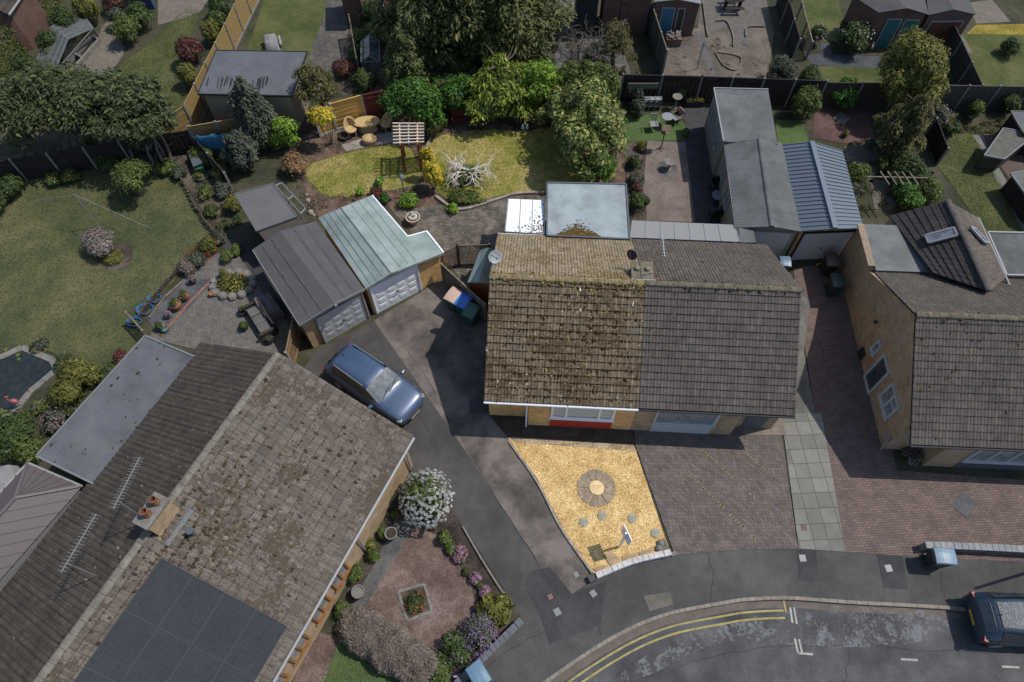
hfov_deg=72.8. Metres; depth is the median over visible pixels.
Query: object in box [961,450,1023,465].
window
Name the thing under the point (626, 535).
signboard
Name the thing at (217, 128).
panel fence
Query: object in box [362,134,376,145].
wicker stool
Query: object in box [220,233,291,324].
dark path
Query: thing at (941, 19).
shed
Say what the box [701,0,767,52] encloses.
patio
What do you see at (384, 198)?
shrub
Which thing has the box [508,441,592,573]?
garden edging
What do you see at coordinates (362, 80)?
broadleaf tree
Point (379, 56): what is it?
greenhouse
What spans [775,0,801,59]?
panel fence
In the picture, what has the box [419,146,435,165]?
golden conifer
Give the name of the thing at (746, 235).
flat extension
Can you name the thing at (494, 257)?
satellite dish
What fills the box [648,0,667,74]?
panel fence
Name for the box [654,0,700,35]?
shed
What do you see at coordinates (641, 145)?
shrub
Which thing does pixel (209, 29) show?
shrub
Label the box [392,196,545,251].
patio
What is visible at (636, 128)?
artificial turf
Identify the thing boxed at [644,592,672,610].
asphalt patch
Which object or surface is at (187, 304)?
garden edging
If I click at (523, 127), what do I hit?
garden ornament
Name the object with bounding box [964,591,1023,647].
parked car
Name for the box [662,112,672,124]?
bistro table
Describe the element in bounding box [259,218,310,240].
lean to
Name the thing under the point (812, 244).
garage door
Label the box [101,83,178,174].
pine tree
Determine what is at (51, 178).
shrub
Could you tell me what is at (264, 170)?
ground
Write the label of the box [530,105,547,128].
shrub
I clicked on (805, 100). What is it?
shrub
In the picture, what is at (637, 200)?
shrub
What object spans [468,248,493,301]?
shed
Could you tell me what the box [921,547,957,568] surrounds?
wheelie bin
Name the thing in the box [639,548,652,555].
paving slab
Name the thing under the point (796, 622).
white line
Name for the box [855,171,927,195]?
pergola
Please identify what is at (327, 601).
window
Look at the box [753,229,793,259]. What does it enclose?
garage door
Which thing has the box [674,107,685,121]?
shrub
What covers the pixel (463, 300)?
wheelie bin
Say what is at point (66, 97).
pine tree
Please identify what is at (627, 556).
paving slab
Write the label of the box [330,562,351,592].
window
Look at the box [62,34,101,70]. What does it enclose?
raised bed
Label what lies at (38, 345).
shrub
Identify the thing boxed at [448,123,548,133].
ground cover
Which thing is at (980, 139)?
garden path
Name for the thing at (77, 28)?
greenhouse
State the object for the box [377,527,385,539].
shrub
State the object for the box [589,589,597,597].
utility cover
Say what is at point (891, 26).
door
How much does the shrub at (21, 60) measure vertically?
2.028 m
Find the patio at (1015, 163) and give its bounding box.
[984,134,1023,177]
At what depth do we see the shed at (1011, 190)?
35.62 m
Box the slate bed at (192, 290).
[146,278,210,336]
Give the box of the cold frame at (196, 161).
[188,150,202,167]
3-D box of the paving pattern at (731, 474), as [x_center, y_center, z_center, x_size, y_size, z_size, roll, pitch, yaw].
[9.200,5.713,28.530,0.199,0.003,3.714,-37,66,-20]
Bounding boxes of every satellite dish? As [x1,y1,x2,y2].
[488,250,501,269]
[627,250,636,268]
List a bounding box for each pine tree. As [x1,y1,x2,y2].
[0,58,87,152]
[0,73,48,162]
[41,59,115,151]
[78,67,164,158]
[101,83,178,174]
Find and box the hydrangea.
[398,468,454,528]
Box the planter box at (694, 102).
[685,97,703,106]
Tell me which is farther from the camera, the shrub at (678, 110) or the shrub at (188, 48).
the shrub at (188, 48)
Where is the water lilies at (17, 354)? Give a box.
[3,348,21,360]
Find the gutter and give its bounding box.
[550,600,967,681]
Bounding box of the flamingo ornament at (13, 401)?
[4,396,19,405]
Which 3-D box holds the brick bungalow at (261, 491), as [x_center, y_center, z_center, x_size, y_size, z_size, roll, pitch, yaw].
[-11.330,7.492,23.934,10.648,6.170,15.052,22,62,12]
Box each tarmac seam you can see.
[405,347,557,595]
[641,645,1022,677]
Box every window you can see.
[273,672,290,681]
[285,633,312,665]
[311,595,333,625]
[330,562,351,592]
[549,407,615,422]
[618,4,628,25]
[645,3,654,31]
[651,412,720,427]
[707,100,715,128]
[710,115,718,142]
[713,130,721,158]
[719,155,726,183]
[722,183,730,211]
[869,339,881,356]
[877,382,899,420]
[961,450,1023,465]
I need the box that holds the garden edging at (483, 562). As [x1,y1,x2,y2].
[462,526,511,603]
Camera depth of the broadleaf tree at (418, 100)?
36.69 m
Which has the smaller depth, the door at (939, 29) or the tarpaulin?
the tarpaulin
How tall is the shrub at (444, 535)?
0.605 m
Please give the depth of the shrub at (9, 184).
35.65 m
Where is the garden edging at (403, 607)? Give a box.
[397,583,432,621]
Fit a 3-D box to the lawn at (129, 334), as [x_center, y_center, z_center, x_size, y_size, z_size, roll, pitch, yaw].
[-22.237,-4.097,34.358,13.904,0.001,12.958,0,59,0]
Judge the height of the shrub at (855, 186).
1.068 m
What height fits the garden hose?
0.116 m
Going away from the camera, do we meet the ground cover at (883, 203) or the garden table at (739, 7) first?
the ground cover at (883, 203)
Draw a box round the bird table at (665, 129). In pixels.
[657,125,670,150]
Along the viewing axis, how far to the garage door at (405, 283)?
32.10 m
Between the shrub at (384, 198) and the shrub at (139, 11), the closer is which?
the shrub at (384, 198)
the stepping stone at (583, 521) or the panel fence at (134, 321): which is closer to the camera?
the stepping stone at (583, 521)
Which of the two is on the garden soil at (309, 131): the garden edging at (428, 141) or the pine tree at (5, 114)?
the garden edging at (428, 141)
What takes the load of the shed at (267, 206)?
on the ground at (264, 170)
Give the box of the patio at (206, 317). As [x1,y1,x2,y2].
[150,252,302,352]
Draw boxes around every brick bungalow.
[0,342,414,681]
[484,233,655,429]
[630,239,802,434]
[839,224,1023,469]
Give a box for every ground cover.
[29,360,114,439]
[188,158,241,229]
[294,185,424,217]
[297,136,341,156]
[366,38,393,83]
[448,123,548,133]
[552,32,645,73]
[633,147,645,216]
[847,160,933,212]
[926,117,1004,132]
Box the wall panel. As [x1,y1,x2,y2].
[627,83,658,88]
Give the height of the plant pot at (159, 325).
0.574 m
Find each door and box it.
[314,293,369,343]
[369,265,421,313]
[659,7,675,34]
[673,7,685,30]
[740,417,768,428]
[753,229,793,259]
[790,230,856,259]
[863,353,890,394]
[874,18,902,47]
[890,19,919,46]
[924,20,963,42]
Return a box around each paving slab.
[593,564,605,571]
[604,551,621,565]
[622,552,636,560]
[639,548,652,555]
[662,538,668,550]
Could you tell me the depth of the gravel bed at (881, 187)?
36.40 m
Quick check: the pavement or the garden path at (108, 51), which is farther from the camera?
the garden path at (108, 51)
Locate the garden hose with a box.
[126,293,160,325]
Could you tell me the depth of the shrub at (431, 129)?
37.72 m
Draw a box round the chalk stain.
[622,606,949,680]
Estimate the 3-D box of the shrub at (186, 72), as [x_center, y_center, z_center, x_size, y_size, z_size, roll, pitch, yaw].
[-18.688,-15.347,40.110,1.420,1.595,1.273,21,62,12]
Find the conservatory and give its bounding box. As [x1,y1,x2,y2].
[0,462,82,590]
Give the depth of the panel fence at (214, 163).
36.41 m
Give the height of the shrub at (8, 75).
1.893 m
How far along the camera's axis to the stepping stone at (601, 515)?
27.75 m
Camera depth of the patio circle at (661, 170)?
37.34 m
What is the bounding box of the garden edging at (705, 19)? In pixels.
[702,1,708,36]
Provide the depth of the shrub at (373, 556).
26.63 m
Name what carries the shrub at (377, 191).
on the garden soil at (309, 131)
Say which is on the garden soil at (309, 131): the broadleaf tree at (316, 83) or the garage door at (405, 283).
the broadleaf tree at (316, 83)
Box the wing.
[885,199,1010,291]
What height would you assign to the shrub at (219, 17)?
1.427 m
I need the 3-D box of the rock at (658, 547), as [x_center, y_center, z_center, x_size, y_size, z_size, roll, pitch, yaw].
[5.727,8.056,27.039,0.285,0.150,0.292,0,59,0]
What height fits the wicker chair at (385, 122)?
1.026 m
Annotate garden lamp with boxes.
[398,173,404,194]
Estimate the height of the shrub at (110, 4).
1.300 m
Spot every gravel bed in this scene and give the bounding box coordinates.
[365,527,477,651]
[507,437,668,572]
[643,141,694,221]
[844,144,878,182]
[870,180,896,210]
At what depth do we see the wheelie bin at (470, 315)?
31.64 m
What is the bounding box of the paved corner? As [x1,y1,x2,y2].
[737,418,784,434]
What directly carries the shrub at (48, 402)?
on the ground at (264, 170)
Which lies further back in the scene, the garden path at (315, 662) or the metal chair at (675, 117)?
the metal chair at (675, 117)
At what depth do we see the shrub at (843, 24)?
42.83 m
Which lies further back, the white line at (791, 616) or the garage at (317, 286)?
the garage at (317, 286)
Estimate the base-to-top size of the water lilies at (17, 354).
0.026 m
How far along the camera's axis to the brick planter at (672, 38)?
42.35 m
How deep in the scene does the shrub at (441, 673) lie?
24.45 m
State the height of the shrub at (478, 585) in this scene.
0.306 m
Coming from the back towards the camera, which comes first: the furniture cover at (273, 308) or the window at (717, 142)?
the window at (717, 142)
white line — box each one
[789,607,792,622]
[793,607,797,623]
[794,639,812,654]
[901,658,917,660]
[1001,665,1019,668]
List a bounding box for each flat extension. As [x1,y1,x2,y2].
[36,335,194,483]
[546,182,630,240]
[737,227,755,243]
[986,231,1023,277]
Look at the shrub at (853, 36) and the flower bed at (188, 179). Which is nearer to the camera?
the flower bed at (188, 179)
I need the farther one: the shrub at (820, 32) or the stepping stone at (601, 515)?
the shrub at (820, 32)
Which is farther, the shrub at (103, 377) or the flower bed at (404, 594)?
the shrub at (103, 377)
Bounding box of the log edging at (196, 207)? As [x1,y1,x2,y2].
[180,175,212,230]
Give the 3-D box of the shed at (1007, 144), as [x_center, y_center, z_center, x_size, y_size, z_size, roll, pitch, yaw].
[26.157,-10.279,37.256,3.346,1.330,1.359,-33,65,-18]
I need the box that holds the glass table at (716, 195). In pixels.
[712,190,721,205]
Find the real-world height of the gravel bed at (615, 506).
0.001 m
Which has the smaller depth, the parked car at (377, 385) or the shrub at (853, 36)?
the parked car at (377, 385)
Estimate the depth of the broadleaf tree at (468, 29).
37.69 m
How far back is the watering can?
32.00 m
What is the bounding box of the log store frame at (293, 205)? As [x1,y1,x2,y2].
[275,183,305,218]
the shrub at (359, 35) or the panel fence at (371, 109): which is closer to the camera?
the panel fence at (371, 109)
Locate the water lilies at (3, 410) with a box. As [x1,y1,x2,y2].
[0,407,13,416]
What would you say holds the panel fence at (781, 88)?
on the ground at (264, 170)
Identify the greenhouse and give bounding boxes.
[37,13,99,70]
[361,35,382,80]
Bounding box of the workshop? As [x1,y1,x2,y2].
[704,87,777,174]
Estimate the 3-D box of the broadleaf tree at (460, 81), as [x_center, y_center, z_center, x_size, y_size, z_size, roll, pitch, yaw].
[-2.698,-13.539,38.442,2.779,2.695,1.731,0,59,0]
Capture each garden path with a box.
[69,21,123,74]
[158,0,207,24]
[293,632,339,681]
[351,506,413,607]
[695,31,715,75]
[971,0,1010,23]
[973,135,1023,231]
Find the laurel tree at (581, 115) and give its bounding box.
[544,68,630,181]
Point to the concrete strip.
(804, 403)
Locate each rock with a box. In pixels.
[655,544,662,550]
[657,539,663,545]
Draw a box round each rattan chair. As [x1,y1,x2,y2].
[708,175,719,195]
[708,204,723,220]
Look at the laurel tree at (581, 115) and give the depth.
35.19 m
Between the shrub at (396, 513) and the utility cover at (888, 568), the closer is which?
the utility cover at (888, 568)
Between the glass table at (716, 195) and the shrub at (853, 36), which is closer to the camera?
the glass table at (716, 195)
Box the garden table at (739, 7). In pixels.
[724,0,744,10]
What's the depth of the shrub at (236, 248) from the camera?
34.16 m
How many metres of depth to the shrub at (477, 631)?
24.95 m
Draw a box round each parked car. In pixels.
[322,340,424,424]
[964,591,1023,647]
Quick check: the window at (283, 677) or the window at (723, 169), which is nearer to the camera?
the window at (283, 677)
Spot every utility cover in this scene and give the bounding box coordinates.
[553,607,561,616]
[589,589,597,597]
[799,555,806,561]
[801,525,806,530]
[884,564,892,571]
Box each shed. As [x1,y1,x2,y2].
[137,0,154,8]
[235,183,296,242]
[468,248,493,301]
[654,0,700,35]
[919,0,975,42]
[974,127,1023,171]
[997,110,1023,155]
[999,170,1023,222]
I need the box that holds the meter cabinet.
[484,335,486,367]
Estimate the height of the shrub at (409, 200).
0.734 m
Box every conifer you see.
[220,129,259,171]
[225,75,278,149]
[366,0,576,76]
[377,22,435,90]
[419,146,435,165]
[422,160,442,189]
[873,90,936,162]
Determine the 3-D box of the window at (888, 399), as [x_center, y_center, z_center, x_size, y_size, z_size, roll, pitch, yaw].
[15.586,2.504,28.732,0.140,1.210,1.250,2,59,1]
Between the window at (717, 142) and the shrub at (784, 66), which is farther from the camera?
the shrub at (784, 66)
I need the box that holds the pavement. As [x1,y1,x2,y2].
[466,548,1023,681]
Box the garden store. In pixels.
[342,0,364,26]
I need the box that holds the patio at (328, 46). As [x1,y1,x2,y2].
[307,0,349,74]
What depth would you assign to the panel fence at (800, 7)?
42.51 m
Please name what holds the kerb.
on the road
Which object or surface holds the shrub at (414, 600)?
on the flower bed at (404, 594)
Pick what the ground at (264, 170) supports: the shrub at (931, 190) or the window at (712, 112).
the shrub at (931, 190)
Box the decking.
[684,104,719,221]
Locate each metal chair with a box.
[648,113,659,130]
[670,106,684,124]
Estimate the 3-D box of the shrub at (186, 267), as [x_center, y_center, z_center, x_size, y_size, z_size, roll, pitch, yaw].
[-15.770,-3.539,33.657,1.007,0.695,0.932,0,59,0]
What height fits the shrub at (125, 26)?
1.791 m
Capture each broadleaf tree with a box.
[110,156,151,195]
[291,60,337,106]
[305,105,335,144]
[349,67,379,102]
[375,72,445,128]
[439,72,473,109]
[462,43,540,125]
[515,58,569,105]
[553,60,583,97]
[575,59,621,99]
[584,149,619,182]
[599,18,632,68]
[875,25,950,109]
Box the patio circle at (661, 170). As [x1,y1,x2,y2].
[656,161,676,176]
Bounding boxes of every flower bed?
[0,133,233,229]
[96,242,132,269]
[208,268,257,300]
[400,586,429,618]
[624,141,647,220]
[663,0,773,79]
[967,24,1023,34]
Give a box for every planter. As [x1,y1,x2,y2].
[339,131,348,140]
[351,584,364,598]
[384,527,396,539]
[405,211,419,224]
[664,30,681,46]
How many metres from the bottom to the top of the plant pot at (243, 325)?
0.525 m
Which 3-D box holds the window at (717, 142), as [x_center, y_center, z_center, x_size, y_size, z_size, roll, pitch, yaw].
[10.697,-10.259,36.216,0.100,1.100,0.985,1,59,1]
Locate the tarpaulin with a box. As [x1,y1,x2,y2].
[194,133,229,151]
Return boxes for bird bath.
[665,158,675,170]
[672,93,682,110]
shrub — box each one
[0,68,22,82]
[0,173,23,199]
[0,191,6,212]
[0,408,37,462]
[9,50,40,72]
[13,437,45,464]
[27,399,48,415]
[29,336,49,353]
[33,28,66,64]
[37,406,68,432]
[44,5,78,39]
[44,170,60,185]
[44,392,65,408]
[47,356,102,408]
[52,352,73,371]
[59,166,80,182]
[62,403,75,415]
[70,0,100,25]
[78,225,114,256]
[82,131,97,145]
[92,147,119,173]
[94,369,106,383]
[100,0,124,15]
[102,249,122,265]
[105,6,128,22]
[109,12,141,42]
[111,349,127,363]
[124,1,155,26]
[137,151,159,167]
[151,158,178,175]
[169,164,188,179]
[173,34,204,63]
[173,62,196,87]
[175,259,196,276]
[187,145,214,165]
[187,251,205,266]
[195,235,216,254]
[197,184,213,200]
[199,17,220,44]
[201,204,219,216]
[203,9,225,29]
[204,0,231,17]
[211,163,228,181]
[211,228,225,245]
[213,181,230,198]
[217,151,230,163]
[220,248,234,263]
[223,194,240,212]
[230,242,241,256]
[262,116,300,150]
[279,151,309,175]
[330,58,355,76]
[334,600,351,618]
[347,44,368,64]
[348,561,362,583]
[349,24,376,47]
[356,188,364,194]
[358,0,384,26]
[364,537,376,549]
[366,549,380,562]
[369,186,383,196]
[374,176,384,186]
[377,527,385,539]
[380,192,388,202]
[390,508,402,519]
[397,191,418,209]
[403,589,425,614]
[425,118,442,137]
[429,651,459,681]
[433,109,447,130]
[436,628,474,673]
[438,528,452,546]
[440,150,498,191]
[442,83,467,116]
[444,189,486,204]
[445,202,458,213]
[445,542,455,554]
[451,544,467,563]
[459,609,497,658]
[462,567,469,575]
[468,571,481,584]
[474,591,515,628]
[475,581,482,589]
[479,585,490,597]
[488,106,508,120]
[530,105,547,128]
[555,17,611,65]
[569,14,630,59]
[626,154,640,168]
[627,87,645,100]
[628,173,640,183]
[629,191,645,209]
[630,97,644,118]
[631,182,643,192]
[636,139,646,151]
[643,195,650,204]
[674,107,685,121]
[677,86,686,100]
[683,127,689,135]
[766,54,799,78]
[791,84,822,117]
[797,63,823,81]
[805,22,829,43]
[828,75,859,109]
[835,19,874,55]
[839,20,847,30]
[842,130,849,136]
[847,162,871,186]
[851,181,864,198]
[865,138,876,148]
[875,152,892,174]
[889,150,930,185]
[892,180,928,208]
[900,446,922,465]
[918,176,943,204]
[930,102,953,123]
[943,118,962,133]
[967,99,985,119]
[998,36,1022,57]
[1000,91,1021,112]
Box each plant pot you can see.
[154,321,165,330]
[163,310,171,318]
[167,297,181,310]
[178,289,189,300]
[187,275,195,284]
[194,173,203,181]
[217,268,229,281]
[238,306,245,315]
[238,321,248,330]
[263,334,274,343]
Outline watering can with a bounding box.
[161,327,169,333]
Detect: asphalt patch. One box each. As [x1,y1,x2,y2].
[525,567,605,643]
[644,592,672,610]
[797,550,819,580]
[877,554,907,589]
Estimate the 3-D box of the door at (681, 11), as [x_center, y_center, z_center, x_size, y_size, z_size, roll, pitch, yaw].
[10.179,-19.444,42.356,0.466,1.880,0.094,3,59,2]
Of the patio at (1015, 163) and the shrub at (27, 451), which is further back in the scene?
the patio at (1015, 163)
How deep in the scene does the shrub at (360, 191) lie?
36.28 m
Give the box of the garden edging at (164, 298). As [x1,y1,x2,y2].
[149,281,182,317]
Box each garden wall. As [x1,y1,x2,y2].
[454,618,523,681]
[595,549,671,578]
[919,541,1023,555]
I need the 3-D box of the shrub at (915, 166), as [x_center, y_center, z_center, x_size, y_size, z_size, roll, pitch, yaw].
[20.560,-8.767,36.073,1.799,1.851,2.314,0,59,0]
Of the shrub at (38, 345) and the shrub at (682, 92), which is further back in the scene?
the shrub at (682, 92)
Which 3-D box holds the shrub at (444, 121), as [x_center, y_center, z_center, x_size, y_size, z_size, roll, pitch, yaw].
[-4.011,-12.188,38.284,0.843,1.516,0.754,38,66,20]
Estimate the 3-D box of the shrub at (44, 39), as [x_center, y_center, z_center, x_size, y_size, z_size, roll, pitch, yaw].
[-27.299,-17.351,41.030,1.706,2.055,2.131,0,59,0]
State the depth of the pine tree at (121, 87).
34.20 m
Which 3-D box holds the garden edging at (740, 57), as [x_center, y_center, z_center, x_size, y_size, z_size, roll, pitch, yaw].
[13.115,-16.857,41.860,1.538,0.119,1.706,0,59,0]
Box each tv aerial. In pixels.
[57,514,98,576]
[109,457,143,513]
[657,235,666,274]
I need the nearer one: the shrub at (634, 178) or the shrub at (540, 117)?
the shrub at (634, 178)
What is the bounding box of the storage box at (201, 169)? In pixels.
[194,164,205,173]
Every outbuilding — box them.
[574,0,598,36]
[599,0,654,34]
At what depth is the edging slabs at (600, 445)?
29.35 m
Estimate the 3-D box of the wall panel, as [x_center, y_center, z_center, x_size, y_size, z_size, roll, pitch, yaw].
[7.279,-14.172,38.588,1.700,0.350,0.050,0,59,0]
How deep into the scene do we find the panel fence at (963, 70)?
40.54 m
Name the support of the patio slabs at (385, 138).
on the garden soil at (309, 131)
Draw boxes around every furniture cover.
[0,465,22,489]
[253,292,284,321]
[263,33,282,50]
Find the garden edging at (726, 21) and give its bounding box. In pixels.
[715,19,733,46]
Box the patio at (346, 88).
[341,26,389,96]
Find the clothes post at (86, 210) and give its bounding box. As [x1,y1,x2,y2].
[35,194,151,228]
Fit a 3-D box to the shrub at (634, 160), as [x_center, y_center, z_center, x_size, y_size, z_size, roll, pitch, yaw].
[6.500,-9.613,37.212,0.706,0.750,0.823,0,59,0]
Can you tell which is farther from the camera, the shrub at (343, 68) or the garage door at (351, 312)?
the shrub at (343, 68)
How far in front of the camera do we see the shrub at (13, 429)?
28.55 m
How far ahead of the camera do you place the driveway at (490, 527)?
28.55 m
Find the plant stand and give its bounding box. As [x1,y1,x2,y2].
[643,96,661,109]
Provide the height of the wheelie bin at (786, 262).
1.074 m
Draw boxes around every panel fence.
[0,129,194,180]
[125,311,147,335]
[155,104,194,146]
[182,0,259,124]
[186,118,242,143]
[190,134,232,189]
[284,315,302,362]
[316,105,337,137]
[329,94,366,130]
[348,14,358,67]
[360,89,385,118]
[440,245,460,269]
[440,262,486,321]
[456,243,490,265]
[618,73,702,102]
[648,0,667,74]
[696,76,828,106]
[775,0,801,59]
[790,0,813,59]
[817,82,907,108]
[924,117,949,165]
[938,84,1023,109]
[943,25,984,85]
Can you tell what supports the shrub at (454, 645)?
on the garden soil at (452, 525)
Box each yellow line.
[568,610,783,681]
[581,617,784,681]
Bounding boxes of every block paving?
[635,427,797,554]
[793,265,1023,561]
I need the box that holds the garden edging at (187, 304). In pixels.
[161,281,209,335]
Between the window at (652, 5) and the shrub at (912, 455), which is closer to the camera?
the shrub at (912, 455)
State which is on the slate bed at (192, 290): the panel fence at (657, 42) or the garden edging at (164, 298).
the garden edging at (164, 298)
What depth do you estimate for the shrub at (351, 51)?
40.93 m
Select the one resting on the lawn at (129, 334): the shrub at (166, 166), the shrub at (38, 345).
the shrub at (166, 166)
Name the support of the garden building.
on the ground at (264, 170)
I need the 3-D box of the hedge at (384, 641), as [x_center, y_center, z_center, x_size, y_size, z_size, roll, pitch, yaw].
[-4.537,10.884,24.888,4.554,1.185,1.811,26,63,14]
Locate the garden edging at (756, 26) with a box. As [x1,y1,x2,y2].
[745,25,764,37]
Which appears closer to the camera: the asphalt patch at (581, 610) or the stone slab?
the asphalt patch at (581, 610)
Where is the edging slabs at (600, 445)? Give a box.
[510,437,635,450]
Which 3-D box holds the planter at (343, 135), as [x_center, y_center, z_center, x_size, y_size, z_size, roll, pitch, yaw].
[-9.285,-11.324,38.518,0.600,0.220,0.600,0,59,0]
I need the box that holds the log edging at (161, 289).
[138,250,202,317]
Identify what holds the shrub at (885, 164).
on the ground at (264, 170)
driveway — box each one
[305,321,542,623]
[374,279,588,592]
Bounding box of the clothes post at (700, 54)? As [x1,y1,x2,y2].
[675,41,704,67]
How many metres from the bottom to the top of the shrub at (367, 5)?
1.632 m
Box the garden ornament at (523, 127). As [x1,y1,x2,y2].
[521,124,528,129]
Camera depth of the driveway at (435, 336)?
30.39 m
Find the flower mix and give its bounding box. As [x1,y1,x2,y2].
[185,245,218,266]
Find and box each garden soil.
[270,75,624,262]
[344,496,523,681]
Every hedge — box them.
[0,0,60,74]
[334,604,439,681]
[432,72,620,111]
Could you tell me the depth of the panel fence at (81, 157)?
36.67 m
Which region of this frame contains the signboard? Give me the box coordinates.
[618,524,631,547]
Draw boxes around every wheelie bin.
[443,286,462,311]
[453,292,472,315]
[461,302,480,327]
[465,659,491,681]
[779,256,791,270]
[818,252,840,275]
[823,273,845,296]
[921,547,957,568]
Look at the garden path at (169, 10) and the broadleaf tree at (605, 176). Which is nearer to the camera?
the broadleaf tree at (605, 176)
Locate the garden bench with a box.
[451,110,472,125]
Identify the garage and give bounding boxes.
[252,221,369,347]
[319,195,443,313]
[715,138,800,259]
[782,141,861,259]
[839,0,928,47]
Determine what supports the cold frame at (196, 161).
on the flower bed at (188, 179)
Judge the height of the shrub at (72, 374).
1.437 m
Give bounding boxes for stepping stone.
[579,517,588,526]
[597,511,606,519]
[628,513,636,522]
[650,528,659,537]
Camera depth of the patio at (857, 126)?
39.06 m
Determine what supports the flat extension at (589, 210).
on the ground at (264, 170)
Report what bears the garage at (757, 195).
on the ground at (264, 170)
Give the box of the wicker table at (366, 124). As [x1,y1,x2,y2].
[353,116,379,133]
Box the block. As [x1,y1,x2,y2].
[587,574,596,583]
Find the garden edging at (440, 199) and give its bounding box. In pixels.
[435,190,544,210]
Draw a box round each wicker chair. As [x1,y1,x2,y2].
[343,116,356,137]
[380,112,391,132]
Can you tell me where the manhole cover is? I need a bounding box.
[950,491,976,517]
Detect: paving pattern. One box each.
[683,468,755,540]
[701,449,771,513]
[735,444,768,473]
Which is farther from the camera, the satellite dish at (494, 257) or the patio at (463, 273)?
the patio at (463, 273)
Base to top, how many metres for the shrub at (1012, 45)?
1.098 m
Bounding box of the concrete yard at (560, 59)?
[553,0,630,75]
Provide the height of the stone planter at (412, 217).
0.760 m
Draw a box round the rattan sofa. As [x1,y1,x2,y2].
[242,298,278,340]
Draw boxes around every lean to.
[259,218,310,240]
[505,198,544,234]
[630,220,739,242]
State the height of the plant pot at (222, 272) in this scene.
0.796 m
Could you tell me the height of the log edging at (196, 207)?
0.436 m
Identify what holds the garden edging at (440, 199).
on the patio at (446, 229)
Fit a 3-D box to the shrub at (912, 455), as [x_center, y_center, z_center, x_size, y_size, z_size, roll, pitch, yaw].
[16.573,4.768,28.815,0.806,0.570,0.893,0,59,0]
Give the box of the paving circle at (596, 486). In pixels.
[577,469,615,506]
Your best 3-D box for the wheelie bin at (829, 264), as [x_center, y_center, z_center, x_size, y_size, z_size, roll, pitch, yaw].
[15.274,-3.670,33.495,0.627,1.074,0.844,2,59,1]
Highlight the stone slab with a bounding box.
[832,112,850,124]
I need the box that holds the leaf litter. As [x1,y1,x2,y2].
[674,35,764,77]
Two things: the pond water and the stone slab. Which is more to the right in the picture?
the stone slab
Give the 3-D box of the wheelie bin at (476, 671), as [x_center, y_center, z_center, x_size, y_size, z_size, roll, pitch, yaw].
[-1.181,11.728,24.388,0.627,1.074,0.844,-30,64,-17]
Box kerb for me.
[543,596,965,681]
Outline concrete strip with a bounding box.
[796,292,814,412]
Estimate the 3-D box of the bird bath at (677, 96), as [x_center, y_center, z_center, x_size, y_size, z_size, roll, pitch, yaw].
[9.324,-13.544,39.459,0.560,0.860,0.560,0,59,0]
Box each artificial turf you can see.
[624,113,684,139]
[775,120,807,143]
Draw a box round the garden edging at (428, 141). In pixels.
[425,134,433,147]
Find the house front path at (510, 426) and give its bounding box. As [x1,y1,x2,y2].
[488,412,634,445]
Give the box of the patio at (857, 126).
[812,108,873,143]
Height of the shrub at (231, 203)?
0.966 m
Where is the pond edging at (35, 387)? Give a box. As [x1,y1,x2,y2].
[0,345,57,415]
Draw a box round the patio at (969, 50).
[961,34,972,52]
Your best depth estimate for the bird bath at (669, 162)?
37.01 m
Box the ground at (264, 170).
[0,0,1023,681]
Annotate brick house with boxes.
[0,0,50,53]
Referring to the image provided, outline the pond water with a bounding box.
[0,351,52,420]
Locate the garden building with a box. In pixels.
[197,50,310,128]
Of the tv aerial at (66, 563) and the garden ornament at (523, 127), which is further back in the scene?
the garden ornament at (523, 127)
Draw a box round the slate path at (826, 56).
[807,43,878,67]
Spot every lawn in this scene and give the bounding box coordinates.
[0,167,210,371]
[117,13,197,108]
[247,0,327,61]
[306,144,419,196]
[324,640,419,681]
[429,128,615,199]
[792,0,842,42]
[816,65,883,82]
[928,134,1021,231]
[962,33,1023,85]
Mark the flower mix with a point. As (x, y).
(216, 250)
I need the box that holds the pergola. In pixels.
[392,123,423,171]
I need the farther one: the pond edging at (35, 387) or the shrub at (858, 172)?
the shrub at (858, 172)
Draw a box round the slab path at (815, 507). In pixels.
[784,413,845,551]
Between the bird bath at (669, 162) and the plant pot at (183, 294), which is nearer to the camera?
the plant pot at (183, 294)
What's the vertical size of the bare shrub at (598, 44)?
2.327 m
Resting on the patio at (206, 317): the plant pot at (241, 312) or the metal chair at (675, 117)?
the plant pot at (241, 312)
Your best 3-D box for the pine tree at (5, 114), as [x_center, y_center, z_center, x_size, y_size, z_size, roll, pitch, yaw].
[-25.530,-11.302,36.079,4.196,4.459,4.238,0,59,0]
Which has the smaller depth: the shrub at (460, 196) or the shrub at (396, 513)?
the shrub at (396, 513)
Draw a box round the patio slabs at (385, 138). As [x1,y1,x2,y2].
[342,131,407,150]
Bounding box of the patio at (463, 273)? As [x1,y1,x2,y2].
[446,252,478,288]
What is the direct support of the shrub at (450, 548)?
on the garden soil at (452, 525)
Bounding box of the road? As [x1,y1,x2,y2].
[564,608,1023,681]
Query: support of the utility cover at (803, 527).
on the slab path at (815, 507)
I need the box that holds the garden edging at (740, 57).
[715,51,741,70]

